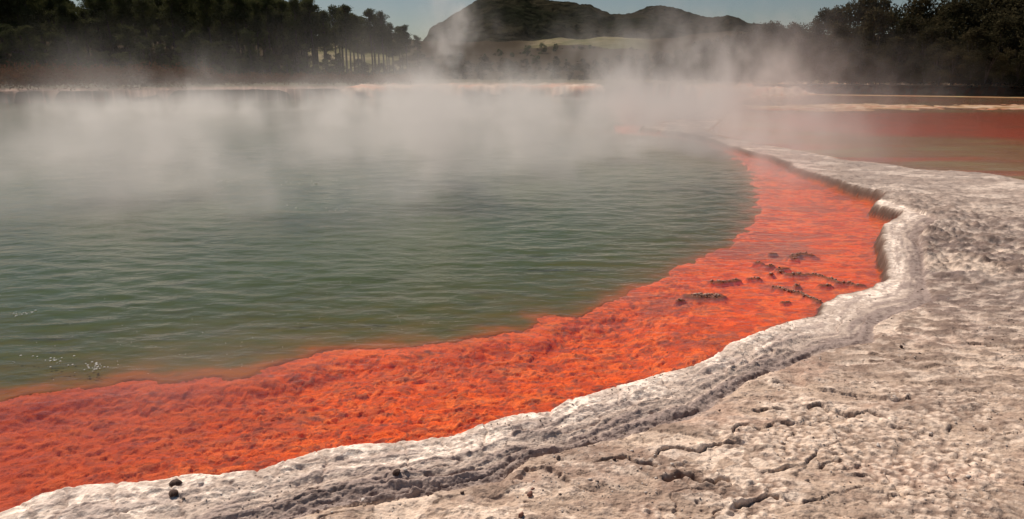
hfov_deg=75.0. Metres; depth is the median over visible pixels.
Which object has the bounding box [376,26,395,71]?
pine tree
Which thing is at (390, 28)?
pine tree
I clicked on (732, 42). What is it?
bushy tree
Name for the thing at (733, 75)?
bushy tree
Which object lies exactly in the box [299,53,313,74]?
bushy tree
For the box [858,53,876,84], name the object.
bushy tree
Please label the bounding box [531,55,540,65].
green tree
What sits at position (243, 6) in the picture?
pine tree
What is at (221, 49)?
young pine
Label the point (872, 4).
bushy tree
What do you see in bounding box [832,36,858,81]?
bushy tree
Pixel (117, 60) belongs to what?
pine tree
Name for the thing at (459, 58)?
bushy tree
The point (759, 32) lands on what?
bushy tree
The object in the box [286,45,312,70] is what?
bushy tree
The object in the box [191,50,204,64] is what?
bushy tree
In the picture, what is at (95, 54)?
young pine
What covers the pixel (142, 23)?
pine tree
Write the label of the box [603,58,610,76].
bushy tree
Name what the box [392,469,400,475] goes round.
stone
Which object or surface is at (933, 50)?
bushy tree
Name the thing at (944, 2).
bushy tree
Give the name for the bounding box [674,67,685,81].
bushy tree
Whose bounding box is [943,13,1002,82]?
bushy tree
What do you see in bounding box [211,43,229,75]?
bushy tree
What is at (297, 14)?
pine tree
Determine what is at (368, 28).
pine tree
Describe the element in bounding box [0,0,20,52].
pine tree
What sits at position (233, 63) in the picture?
bushy tree
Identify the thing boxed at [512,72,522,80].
bushy tree
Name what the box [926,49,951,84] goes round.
bushy tree
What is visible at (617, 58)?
bushy tree
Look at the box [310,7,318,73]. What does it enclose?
pine tree
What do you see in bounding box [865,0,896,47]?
bushy tree
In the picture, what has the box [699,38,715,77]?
bushy tree
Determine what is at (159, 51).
young pine
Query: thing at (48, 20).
pine tree
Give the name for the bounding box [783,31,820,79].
bushy tree
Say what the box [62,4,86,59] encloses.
pine tree
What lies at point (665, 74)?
bushy tree
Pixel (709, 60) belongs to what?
bushy tree
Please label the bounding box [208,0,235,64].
pine tree
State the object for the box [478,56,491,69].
bushy tree
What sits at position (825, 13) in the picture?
bushy tree
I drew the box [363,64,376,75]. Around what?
bushy tree
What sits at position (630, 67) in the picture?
bushy tree
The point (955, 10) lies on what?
bushy tree
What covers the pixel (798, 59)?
bushy tree
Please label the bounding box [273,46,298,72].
bushy tree
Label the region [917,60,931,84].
bushy tree
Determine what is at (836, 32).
bushy tree
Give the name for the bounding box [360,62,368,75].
bushy tree
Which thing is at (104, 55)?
young pine
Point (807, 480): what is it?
loose grit
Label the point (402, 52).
pine tree
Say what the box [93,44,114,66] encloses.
bushy tree
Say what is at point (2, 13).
pine tree
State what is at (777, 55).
bushy tree
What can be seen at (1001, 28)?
bushy tree
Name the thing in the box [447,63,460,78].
bushy tree
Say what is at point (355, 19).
pine tree
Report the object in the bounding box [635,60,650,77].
bushy tree
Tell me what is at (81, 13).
pine tree
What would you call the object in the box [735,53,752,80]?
bushy tree
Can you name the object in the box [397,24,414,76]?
pine tree
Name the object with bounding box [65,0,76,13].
pine tree
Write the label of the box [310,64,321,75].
young pine
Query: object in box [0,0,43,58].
pine tree
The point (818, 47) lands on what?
bushy tree
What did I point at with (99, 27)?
pine tree
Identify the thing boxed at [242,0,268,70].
pine tree
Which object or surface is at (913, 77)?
bushy tree
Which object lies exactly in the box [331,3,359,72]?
pine tree
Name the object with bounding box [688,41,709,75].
bushy tree
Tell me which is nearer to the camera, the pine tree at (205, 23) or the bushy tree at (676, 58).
the bushy tree at (676, 58)
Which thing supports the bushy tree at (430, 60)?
on the ground
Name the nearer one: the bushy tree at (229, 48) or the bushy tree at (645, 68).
the bushy tree at (645, 68)
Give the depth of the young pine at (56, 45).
78.33 m
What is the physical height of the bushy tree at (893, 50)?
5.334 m
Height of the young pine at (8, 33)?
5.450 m
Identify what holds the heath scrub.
on the ground
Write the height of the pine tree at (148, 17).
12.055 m
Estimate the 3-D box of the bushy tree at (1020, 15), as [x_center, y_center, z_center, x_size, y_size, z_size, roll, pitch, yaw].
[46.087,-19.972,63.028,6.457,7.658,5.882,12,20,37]
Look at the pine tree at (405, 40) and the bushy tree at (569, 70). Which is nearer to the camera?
the bushy tree at (569, 70)
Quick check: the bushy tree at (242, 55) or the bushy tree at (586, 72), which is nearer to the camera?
the bushy tree at (586, 72)
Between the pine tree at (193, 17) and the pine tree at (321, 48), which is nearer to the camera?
the pine tree at (193, 17)
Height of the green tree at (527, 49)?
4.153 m
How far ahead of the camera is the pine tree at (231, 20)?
100.33 m
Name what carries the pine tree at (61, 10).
on the ground
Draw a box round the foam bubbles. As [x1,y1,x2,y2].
[0,153,497,373]
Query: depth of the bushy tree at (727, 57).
75.75 m
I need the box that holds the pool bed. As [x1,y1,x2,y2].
[0,84,894,511]
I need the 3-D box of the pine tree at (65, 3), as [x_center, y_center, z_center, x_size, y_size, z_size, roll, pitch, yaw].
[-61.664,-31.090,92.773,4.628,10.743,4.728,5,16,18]
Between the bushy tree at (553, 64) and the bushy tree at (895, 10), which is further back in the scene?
the bushy tree at (553, 64)
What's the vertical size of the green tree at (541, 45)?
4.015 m
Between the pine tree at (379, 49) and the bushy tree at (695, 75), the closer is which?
the bushy tree at (695, 75)
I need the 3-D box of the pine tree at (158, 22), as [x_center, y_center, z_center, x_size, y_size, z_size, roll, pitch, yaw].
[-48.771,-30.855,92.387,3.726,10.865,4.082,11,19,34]
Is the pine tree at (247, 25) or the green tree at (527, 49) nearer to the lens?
the pine tree at (247, 25)
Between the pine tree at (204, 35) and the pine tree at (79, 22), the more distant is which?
the pine tree at (204, 35)
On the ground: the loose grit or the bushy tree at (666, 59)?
the bushy tree at (666, 59)
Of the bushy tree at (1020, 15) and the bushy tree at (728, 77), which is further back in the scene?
the bushy tree at (728, 77)
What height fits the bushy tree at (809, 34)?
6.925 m
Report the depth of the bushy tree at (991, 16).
63.19 m
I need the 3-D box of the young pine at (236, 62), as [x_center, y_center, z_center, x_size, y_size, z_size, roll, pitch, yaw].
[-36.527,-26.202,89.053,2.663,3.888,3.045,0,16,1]
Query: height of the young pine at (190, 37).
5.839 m
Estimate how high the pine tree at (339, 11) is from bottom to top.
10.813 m
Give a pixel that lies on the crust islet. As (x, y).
(705, 294)
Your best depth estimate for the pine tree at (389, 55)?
121.57 m
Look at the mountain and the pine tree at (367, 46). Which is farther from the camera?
the mountain
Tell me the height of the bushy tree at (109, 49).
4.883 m
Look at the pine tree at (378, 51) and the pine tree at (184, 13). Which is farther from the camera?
the pine tree at (378, 51)
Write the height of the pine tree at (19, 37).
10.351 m
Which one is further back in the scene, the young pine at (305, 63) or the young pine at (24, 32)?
the young pine at (305, 63)
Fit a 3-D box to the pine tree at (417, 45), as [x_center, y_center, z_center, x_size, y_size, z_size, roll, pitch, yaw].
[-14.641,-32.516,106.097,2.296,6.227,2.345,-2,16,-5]
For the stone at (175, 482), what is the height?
0.031 m
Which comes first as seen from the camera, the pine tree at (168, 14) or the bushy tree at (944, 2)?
the bushy tree at (944, 2)
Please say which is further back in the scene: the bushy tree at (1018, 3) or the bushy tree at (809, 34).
the bushy tree at (809, 34)
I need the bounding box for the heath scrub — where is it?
[0,59,416,90]
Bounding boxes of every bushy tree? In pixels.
[48,52,58,66]
[49,49,73,65]
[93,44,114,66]
[99,44,127,66]
[117,46,153,65]
[148,43,176,67]
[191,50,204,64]
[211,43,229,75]
[211,43,248,74]
[228,56,242,75]
[241,54,259,75]
[257,55,269,73]
[269,53,290,72]
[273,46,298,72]
[279,43,304,74]
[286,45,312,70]
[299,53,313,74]
[321,54,335,73]
[352,59,366,73]
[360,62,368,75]
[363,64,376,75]
[370,64,381,73]
[375,62,388,75]
[389,61,401,73]
[397,55,416,72]
[414,60,429,79]
[424,58,435,67]
[428,61,442,79]
[435,63,447,73]
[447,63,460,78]
[452,56,467,69]
[457,65,471,78]
[474,62,485,78]
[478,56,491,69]
[497,57,510,67]
[502,63,509,77]
[509,61,526,79]
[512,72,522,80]
[520,59,529,67]
[548,60,561,78]
[566,68,573,77]
[576,58,586,65]
[576,63,590,79]
[589,59,598,76]
[596,69,606,79]
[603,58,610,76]
[611,55,622,73]
[613,65,621,76]
[621,55,630,76]
[624,65,636,79]
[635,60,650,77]
[642,53,651,75]
[650,51,664,77]
[650,65,659,79]
[651,61,665,78]
[659,68,672,80]
[660,53,671,77]
[662,58,674,78]
[669,51,687,78]
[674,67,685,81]
[685,65,700,80]
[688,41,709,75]
[696,53,716,78]
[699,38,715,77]
[701,52,723,76]
[705,66,721,81]
[709,36,726,71]
[717,35,738,71]
[717,52,745,79]
[723,58,741,81]
[725,56,733,79]
[726,29,748,65]
[730,28,760,67]
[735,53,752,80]
[741,59,757,80]
[750,44,771,79]
[751,22,781,79]
[753,20,786,77]
[755,42,784,80]
[767,45,796,80]
[770,25,788,77]
[780,21,809,80]
[783,23,815,64]
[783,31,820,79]
[787,55,806,81]
[797,15,832,76]
[798,40,825,80]
[802,50,824,82]
[804,37,836,79]
[808,7,841,67]
[815,52,842,85]
[817,22,857,80]
[821,5,850,80]
[822,0,868,61]
[823,23,876,77]
[830,0,871,64]
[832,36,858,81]
[837,71,844,83]
[838,27,883,68]
[845,51,865,83]
[846,40,880,83]
[849,0,886,61]
[852,6,899,78]
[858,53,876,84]
[860,43,898,83]
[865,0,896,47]
[870,54,894,84]
[872,4,913,69]
[875,29,906,79]
[880,36,910,82]
[881,16,924,80]
[883,6,910,52]
[886,16,934,71]
[891,65,904,83]
[900,0,940,58]
[902,17,951,72]
[903,52,923,84]
[904,0,954,73]
[908,25,943,82]
[909,73,918,84]
[912,17,966,82]
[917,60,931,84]
[920,37,961,84]
[921,0,958,65]
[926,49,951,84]
[933,0,983,78]
[936,46,974,84]
[938,0,991,64]
[941,39,975,84]
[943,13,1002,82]
[956,26,989,84]
[959,6,1023,87]
[962,31,1006,86]
[965,7,1004,79]
[968,0,1003,81]
[973,0,1009,39]
[978,16,1023,84]
[988,30,1023,87]
[995,0,1023,73]
[1014,41,1023,88]
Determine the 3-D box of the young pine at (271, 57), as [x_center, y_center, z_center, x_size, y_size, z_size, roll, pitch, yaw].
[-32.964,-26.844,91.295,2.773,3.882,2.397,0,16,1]
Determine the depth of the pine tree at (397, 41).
111.55 m
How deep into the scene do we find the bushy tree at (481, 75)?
85.64 m
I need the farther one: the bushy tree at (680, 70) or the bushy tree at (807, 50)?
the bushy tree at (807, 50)
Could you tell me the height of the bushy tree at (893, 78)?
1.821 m
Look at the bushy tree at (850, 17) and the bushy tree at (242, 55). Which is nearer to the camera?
the bushy tree at (850, 17)
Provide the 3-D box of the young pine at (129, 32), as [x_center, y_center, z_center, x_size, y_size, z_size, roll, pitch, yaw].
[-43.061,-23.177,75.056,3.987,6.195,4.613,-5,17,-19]
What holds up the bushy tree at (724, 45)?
on the ground
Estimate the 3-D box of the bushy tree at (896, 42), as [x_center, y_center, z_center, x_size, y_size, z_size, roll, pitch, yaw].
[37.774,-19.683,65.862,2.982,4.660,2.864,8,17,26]
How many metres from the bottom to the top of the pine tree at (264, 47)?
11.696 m
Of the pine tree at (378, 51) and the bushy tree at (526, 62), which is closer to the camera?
the pine tree at (378, 51)
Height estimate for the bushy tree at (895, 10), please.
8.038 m
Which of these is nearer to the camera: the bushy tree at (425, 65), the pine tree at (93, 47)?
the bushy tree at (425, 65)
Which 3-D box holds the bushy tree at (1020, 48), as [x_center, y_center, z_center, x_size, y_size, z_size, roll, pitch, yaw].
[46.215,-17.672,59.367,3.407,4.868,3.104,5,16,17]
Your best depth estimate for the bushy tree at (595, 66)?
88.91 m
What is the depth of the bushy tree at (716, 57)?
79.61 m
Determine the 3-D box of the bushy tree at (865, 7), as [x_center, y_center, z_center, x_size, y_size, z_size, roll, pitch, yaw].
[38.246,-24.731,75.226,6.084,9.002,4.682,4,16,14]
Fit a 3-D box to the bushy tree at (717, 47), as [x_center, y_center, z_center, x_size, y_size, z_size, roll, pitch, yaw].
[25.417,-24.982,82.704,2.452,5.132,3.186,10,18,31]
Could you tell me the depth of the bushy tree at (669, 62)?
82.79 m
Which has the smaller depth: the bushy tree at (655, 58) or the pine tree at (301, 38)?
the bushy tree at (655, 58)
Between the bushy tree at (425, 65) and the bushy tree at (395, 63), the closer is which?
the bushy tree at (425, 65)
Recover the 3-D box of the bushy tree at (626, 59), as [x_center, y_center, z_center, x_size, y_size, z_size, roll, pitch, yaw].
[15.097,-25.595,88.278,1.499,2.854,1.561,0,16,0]
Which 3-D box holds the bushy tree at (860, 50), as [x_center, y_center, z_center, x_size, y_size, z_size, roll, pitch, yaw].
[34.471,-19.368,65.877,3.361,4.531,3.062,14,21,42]
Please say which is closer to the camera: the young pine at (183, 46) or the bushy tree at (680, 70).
the bushy tree at (680, 70)
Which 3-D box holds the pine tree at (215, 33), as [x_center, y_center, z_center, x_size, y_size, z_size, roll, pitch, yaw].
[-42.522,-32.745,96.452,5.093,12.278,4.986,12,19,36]
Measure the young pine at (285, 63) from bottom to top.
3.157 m
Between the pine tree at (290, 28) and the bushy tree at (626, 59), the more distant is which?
the pine tree at (290, 28)
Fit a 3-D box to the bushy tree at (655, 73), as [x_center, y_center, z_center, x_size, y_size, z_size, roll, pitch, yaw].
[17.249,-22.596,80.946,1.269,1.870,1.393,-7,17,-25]
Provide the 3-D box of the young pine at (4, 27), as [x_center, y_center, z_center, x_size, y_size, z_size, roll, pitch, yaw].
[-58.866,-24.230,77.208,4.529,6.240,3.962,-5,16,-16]
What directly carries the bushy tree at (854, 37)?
on the ground
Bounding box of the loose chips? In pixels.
[182,284,1023,518]
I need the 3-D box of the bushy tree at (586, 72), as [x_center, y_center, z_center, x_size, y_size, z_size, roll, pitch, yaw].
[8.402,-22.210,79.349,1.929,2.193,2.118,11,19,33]
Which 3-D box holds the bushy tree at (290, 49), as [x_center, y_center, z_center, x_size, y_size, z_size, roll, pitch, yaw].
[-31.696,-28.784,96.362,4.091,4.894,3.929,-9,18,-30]
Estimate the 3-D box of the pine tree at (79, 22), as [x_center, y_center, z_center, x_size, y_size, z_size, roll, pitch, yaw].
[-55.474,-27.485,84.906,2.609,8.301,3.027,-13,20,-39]
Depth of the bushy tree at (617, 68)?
85.77 m
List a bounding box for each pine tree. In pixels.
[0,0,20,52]
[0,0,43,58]
[0,3,11,57]
[0,3,44,59]
[10,0,45,61]
[27,0,52,66]
[39,0,57,67]
[39,0,69,39]
[44,0,76,55]
[51,0,83,70]
[61,9,84,64]
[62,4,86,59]
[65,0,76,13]
[74,8,98,59]
[76,0,109,44]
[77,7,106,49]
[78,0,116,67]
[86,0,136,65]
[86,9,110,48]
[104,1,121,63]
[106,0,136,66]
[125,0,159,57]
[130,0,156,63]
[139,0,164,55]
[146,0,172,68]
[150,0,192,66]
[150,4,178,56]
[164,0,197,69]
[166,3,198,68]
[187,0,214,46]
[190,0,220,63]
[190,7,217,59]
[201,0,237,70]
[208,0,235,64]
[213,0,240,60]
[216,0,246,67]
[233,0,266,50]
[233,0,267,50]
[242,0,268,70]
[246,8,285,70]
[258,0,281,67]
[263,0,280,70]
[268,0,294,72]
[274,0,310,71]
[279,5,297,67]
[288,5,304,70]
[295,7,320,72]
[298,0,321,68]
[302,13,329,75]
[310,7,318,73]
[314,10,334,70]
[318,22,332,51]
[323,4,352,74]
[328,7,344,70]
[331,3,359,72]
[331,8,343,70]
[340,12,361,70]
[342,13,356,72]
[349,13,367,72]
[349,16,370,69]
[356,15,376,71]
[358,17,387,73]
[360,8,377,69]
[372,22,379,70]
[373,10,395,74]
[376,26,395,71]
[380,33,400,74]
[384,22,404,74]
[392,26,403,74]
[395,33,410,71]
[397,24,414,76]
[413,34,426,73]
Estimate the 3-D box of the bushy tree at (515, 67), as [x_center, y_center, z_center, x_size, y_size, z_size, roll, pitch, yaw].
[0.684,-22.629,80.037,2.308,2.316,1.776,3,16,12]
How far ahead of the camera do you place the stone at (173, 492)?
2.93 m
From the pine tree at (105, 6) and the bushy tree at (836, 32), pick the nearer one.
the bushy tree at (836, 32)
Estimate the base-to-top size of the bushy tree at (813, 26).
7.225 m
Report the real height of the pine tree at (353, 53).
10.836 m
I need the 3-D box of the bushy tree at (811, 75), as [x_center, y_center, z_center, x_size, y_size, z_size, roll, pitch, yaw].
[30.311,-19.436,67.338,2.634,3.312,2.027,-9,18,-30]
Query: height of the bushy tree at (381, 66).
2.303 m
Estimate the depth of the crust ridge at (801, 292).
5.99 m
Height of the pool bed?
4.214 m
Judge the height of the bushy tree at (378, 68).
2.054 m
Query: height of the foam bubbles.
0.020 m
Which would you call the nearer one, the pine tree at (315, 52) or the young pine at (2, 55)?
the young pine at (2, 55)
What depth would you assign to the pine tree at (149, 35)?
91.24 m
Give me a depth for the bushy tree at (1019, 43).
58.72 m
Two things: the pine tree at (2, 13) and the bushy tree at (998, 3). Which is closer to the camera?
the bushy tree at (998, 3)
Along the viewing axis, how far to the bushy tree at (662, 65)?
83.28 m
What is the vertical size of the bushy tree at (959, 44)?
4.251 m
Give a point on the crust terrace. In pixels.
(948, 232)
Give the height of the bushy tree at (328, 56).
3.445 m
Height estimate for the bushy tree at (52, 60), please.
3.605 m
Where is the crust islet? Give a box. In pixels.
[691,292,720,296]
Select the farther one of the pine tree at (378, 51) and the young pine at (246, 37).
the pine tree at (378, 51)
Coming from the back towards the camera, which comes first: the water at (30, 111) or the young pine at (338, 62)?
the young pine at (338, 62)
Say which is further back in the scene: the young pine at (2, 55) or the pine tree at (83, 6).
the pine tree at (83, 6)
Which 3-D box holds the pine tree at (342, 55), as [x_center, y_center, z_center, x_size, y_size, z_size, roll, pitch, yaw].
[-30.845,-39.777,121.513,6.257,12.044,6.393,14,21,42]
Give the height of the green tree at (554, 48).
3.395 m
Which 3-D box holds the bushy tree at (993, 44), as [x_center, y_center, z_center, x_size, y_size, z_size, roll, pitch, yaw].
[43.936,-18.578,62.178,4.259,5.166,3.880,-2,16,-9]
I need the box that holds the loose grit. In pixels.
[181,283,1023,518]
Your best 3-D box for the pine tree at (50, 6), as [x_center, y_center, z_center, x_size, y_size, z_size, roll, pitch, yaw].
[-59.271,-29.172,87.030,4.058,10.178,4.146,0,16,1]
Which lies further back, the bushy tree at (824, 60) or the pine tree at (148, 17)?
the pine tree at (148, 17)
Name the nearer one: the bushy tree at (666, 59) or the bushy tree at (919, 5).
the bushy tree at (919, 5)
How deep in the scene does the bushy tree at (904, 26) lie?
67.78 m
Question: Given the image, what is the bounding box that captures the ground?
[0,31,1022,85]
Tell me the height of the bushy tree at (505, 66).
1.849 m
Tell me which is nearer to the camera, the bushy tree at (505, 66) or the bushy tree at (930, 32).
the bushy tree at (930, 32)
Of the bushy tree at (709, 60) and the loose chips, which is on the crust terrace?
the loose chips
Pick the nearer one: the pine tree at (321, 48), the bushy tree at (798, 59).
the bushy tree at (798, 59)
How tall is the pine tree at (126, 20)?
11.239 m
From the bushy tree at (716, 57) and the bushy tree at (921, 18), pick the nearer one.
the bushy tree at (921, 18)
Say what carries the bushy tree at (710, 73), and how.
on the ground
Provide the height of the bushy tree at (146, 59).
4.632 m
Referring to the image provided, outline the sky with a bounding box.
[69,0,986,40]
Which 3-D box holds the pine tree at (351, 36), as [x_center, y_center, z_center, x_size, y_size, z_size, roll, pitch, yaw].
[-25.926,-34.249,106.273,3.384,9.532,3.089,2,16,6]
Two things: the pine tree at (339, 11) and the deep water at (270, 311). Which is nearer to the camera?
the deep water at (270, 311)
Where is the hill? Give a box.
[626,5,816,36]
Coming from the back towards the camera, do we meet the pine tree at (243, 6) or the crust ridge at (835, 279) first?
the pine tree at (243, 6)
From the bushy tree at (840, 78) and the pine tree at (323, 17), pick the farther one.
the pine tree at (323, 17)
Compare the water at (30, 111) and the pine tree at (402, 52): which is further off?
the pine tree at (402, 52)
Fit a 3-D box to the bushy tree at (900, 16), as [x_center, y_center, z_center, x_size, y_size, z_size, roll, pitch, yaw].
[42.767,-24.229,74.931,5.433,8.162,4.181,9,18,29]
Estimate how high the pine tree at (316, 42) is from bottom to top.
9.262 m
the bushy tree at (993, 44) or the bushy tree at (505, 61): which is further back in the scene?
the bushy tree at (505, 61)
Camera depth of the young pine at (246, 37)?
88.96 m
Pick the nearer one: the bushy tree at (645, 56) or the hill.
the bushy tree at (645, 56)
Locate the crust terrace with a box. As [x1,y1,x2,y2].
[0,78,1023,518]
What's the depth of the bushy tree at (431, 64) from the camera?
83.23 m
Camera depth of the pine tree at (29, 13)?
81.32 m
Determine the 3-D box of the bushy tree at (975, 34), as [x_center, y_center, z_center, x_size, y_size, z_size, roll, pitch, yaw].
[42.230,-18.727,61.331,3.039,5.258,2.919,-11,19,-35]
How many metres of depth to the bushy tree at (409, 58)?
112.68 m
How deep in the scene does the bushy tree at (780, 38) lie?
77.98 m
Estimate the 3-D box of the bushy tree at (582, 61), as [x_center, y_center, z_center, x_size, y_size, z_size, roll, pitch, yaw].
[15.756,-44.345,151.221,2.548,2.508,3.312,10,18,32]
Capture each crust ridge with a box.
[772,285,820,300]
[812,272,852,283]
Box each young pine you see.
[0,23,25,69]
[0,29,27,70]
[0,43,9,67]
[9,25,55,71]
[31,43,48,65]
[43,31,79,69]
[67,39,88,70]
[88,50,105,70]
[97,51,114,66]
[111,25,148,71]
[132,36,159,69]
[153,43,170,68]
[171,41,194,70]
[179,30,222,77]
[198,40,223,75]
[213,41,238,73]
[227,48,248,74]
[239,29,269,73]
[259,49,280,75]
[281,55,295,75]
[297,57,311,74]
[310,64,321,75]
[322,58,332,74]
[331,53,349,74]
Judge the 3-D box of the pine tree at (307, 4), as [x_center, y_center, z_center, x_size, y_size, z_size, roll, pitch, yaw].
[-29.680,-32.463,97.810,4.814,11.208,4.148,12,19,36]
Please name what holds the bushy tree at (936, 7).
on the ground
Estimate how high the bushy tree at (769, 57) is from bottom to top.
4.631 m
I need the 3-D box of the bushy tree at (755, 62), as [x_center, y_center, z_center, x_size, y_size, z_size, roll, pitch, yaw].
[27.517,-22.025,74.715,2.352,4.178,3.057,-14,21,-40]
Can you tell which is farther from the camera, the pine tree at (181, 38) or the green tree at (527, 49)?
the green tree at (527, 49)
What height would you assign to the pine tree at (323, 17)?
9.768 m
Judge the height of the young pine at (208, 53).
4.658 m
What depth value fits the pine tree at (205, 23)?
91.93 m
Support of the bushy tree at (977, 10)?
on the ground
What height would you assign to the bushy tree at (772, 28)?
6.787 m
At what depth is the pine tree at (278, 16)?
97.69 m
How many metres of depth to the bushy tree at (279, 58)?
101.96 m
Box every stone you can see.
[169,479,181,486]
[169,489,177,497]
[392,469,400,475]
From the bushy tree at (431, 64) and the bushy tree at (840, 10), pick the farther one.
the bushy tree at (431, 64)
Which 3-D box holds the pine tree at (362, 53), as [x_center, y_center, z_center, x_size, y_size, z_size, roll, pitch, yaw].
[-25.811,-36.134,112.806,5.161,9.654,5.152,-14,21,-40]
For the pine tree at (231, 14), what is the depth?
94.32 m
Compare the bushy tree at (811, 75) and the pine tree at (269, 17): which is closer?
the bushy tree at (811, 75)
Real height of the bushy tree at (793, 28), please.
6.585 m
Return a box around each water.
[0,96,761,401]
[0,96,883,336]
[710,95,1023,178]
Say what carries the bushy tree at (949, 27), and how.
on the ground
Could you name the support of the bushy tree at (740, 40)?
on the ground
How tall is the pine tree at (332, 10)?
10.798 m
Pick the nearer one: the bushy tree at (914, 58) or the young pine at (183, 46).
the bushy tree at (914, 58)
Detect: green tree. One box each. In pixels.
[522,45,531,55]
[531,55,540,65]
[538,43,546,53]
[552,44,558,51]
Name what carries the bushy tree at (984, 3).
on the ground
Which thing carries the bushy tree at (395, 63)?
on the ground
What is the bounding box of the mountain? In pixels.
[423,0,756,41]
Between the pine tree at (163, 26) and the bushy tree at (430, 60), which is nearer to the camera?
the pine tree at (163, 26)
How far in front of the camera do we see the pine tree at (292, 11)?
100.76 m
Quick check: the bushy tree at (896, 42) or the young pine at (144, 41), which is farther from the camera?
the young pine at (144, 41)
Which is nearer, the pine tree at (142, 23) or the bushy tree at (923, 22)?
the bushy tree at (923, 22)
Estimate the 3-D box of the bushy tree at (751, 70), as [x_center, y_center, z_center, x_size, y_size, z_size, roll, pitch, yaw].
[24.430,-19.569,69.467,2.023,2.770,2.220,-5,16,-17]
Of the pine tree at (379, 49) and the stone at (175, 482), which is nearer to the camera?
the stone at (175, 482)
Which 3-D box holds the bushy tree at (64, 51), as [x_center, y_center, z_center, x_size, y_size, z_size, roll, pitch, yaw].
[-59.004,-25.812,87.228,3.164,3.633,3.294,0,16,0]
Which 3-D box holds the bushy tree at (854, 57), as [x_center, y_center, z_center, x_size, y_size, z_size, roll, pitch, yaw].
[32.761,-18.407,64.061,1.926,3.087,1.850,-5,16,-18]
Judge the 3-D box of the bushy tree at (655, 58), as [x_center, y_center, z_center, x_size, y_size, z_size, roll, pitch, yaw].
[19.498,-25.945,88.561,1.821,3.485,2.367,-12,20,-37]
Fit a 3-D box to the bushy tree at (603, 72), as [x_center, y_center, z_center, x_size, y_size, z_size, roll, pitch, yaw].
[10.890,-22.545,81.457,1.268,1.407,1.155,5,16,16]
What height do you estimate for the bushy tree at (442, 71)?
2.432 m
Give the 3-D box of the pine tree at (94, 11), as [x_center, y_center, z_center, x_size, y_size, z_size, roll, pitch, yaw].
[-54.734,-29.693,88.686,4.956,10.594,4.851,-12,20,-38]
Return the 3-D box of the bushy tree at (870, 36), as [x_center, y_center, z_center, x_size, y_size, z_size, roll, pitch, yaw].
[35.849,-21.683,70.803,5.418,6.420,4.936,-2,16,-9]
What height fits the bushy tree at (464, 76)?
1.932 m
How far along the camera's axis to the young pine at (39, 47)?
77.68 m
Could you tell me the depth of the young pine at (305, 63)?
85.38 m
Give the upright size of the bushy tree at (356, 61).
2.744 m
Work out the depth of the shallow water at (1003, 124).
23.18 m
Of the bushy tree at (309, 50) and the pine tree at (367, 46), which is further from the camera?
the pine tree at (367, 46)
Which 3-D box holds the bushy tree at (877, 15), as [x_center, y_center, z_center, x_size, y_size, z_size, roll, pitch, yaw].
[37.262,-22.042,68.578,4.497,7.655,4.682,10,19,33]
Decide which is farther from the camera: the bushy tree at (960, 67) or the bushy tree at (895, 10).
the bushy tree at (895, 10)
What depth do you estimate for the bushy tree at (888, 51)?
64.48 m
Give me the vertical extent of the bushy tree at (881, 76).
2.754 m
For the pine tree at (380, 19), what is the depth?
100.69 m
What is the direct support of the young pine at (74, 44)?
on the ground
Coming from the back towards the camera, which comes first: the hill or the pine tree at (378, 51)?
the hill
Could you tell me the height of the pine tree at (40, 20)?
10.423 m
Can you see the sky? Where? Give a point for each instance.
(419, 16)
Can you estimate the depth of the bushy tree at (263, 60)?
93.49 m
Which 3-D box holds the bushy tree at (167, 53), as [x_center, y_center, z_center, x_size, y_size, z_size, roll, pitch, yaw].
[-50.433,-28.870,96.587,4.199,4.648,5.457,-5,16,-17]
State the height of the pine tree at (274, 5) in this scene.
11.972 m
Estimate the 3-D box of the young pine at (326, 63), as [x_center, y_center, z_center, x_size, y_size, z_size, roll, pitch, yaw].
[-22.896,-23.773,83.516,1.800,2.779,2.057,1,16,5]

